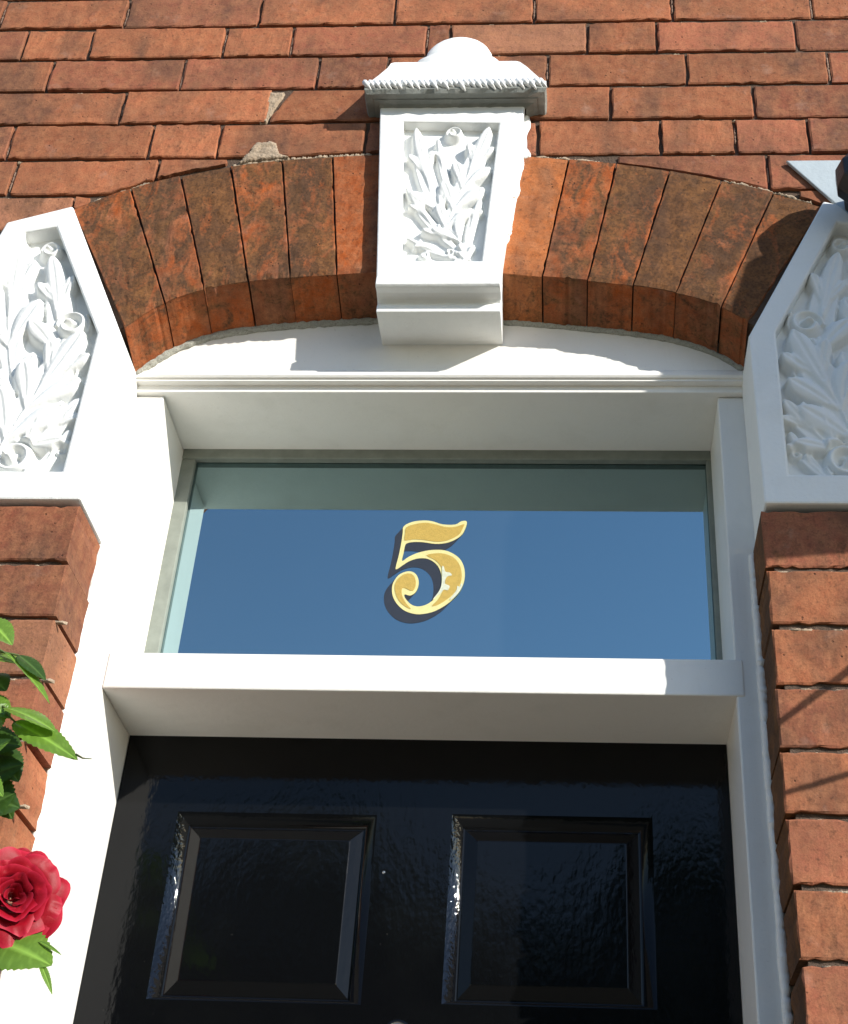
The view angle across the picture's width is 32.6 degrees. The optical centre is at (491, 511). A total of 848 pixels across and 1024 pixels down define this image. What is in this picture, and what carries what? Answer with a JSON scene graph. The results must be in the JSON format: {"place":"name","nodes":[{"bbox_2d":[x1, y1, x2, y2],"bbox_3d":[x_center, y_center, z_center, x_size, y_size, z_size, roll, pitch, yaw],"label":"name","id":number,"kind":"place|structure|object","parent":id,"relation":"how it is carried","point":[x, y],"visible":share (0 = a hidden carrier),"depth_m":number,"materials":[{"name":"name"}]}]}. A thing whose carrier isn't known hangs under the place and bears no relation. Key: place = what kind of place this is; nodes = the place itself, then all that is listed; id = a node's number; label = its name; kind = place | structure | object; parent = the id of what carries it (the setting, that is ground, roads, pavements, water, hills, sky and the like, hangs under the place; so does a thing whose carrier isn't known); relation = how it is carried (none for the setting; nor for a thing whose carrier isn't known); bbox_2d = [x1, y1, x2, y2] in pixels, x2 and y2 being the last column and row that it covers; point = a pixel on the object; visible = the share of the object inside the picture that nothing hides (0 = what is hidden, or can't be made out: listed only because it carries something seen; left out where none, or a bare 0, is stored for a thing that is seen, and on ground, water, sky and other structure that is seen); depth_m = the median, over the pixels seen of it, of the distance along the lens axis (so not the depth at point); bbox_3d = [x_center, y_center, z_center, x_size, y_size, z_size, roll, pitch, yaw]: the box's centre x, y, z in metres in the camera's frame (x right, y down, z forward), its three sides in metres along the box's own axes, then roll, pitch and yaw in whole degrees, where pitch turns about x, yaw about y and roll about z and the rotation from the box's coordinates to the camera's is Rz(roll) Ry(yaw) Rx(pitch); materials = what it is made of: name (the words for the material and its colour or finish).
{"place":"outdoors","nodes":[
{"label":"outdoors","id":0,"kind":"place"},
{"label":"ground","id":1,"kind":"structure","parent":0,"visible":0},
{"bbox_2d":[0,618,91,993],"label":"climbing rose","id":2,"kind":"object","parent":1,"relation":"on","point":[35,887],"visible":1,"depth_m":1.36,"materials":[{"name":"red plant"}]},
{"bbox_2d":[0,0,847,1023],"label":"brick wall","id":3,"kind":"structure","parent":1,"relation":"on","point":[102,98],"depth_m":2.11,"materials":[{"name":"red brick"}]},
{"bbox_2d":[0,207,137,542],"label":"springer stone","id":4,"kind":"object","parent":3,"relation":"on","point":[68,388],"visible":0.96,"depth_m":1.88,"materials":[{"name":"white stone"}]},
{"bbox_2d":[0,312,793,1023],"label":"door frame","id":5,"kind":"object","parent":3,"relation":"attached to","point":[340,384],"visible":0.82,"depth_m":1.78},
{"bbox_2d":[73,735,741,1023],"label":"front door","id":6,"kind":"structure","parent":5,"relation":"attached to","point":[257,880],"depth_m":1.69,"materials":[{"name":"black paint"}]},
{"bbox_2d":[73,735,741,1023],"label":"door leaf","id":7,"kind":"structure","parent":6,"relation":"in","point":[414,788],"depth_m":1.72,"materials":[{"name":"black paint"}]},
{"bbox_2d":[144,449,722,659],"bbox_3d":[-0.074,0.081,1.933,0.749,0.400,0.018,0,-34,3],"label":"fanlight window","id":8,"kind":"structure","parent":5,"relation":"attached to","point":[586,554],"depth_m":1.95,"materials":[{"name":"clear glass"}]},
{"bbox_2d":[384,520,466,622],"bbox_3d":[-0.089,0.079,1.937,0.106,0.162,0.002,0,-34,3],"label":"house number","id":9,"kind":"object","parent":8,"relation":"attached to","point":[430,542],"visible":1,"depth_m":1.94,"materials":[{"name":"gold metal"}]},
{"bbox_2d":[74,155,819,371],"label":"brick arch","id":10,"kind":"structure","parent":3,"relation":"attached to","point":[701,260],"depth_m":1.97,"materials":[{"name":"brown brick"}]},
{"bbox_2d":[362,37,546,344],"bbox_3d":[-0.056,-0.487,2.077,0.269,0.564,0.148,0,-34,3],"label":"keystone","id":11,"kind":"object","parent":3,"relation":"attached to","point":[455,126],"visible":1,"depth_m":2.01,"materials":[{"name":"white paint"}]},
{"bbox_2d":[742,202,847,539],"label":"springer stone","id":12,"kind":"object","parent":3,"relation":"on","point":[795,387],"visible":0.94,"depth_m":1.81,"materials":[{"name":"white stone"}]},
{"bbox_2d":[786,154,847,213],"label":"wall lamp","id":13,"kind":"object","parent":3,"relation":"attached to","point":[828,179],"visible":1,"depth_m":1.99,"materials":[{"name":"grey metal"}]}
]}

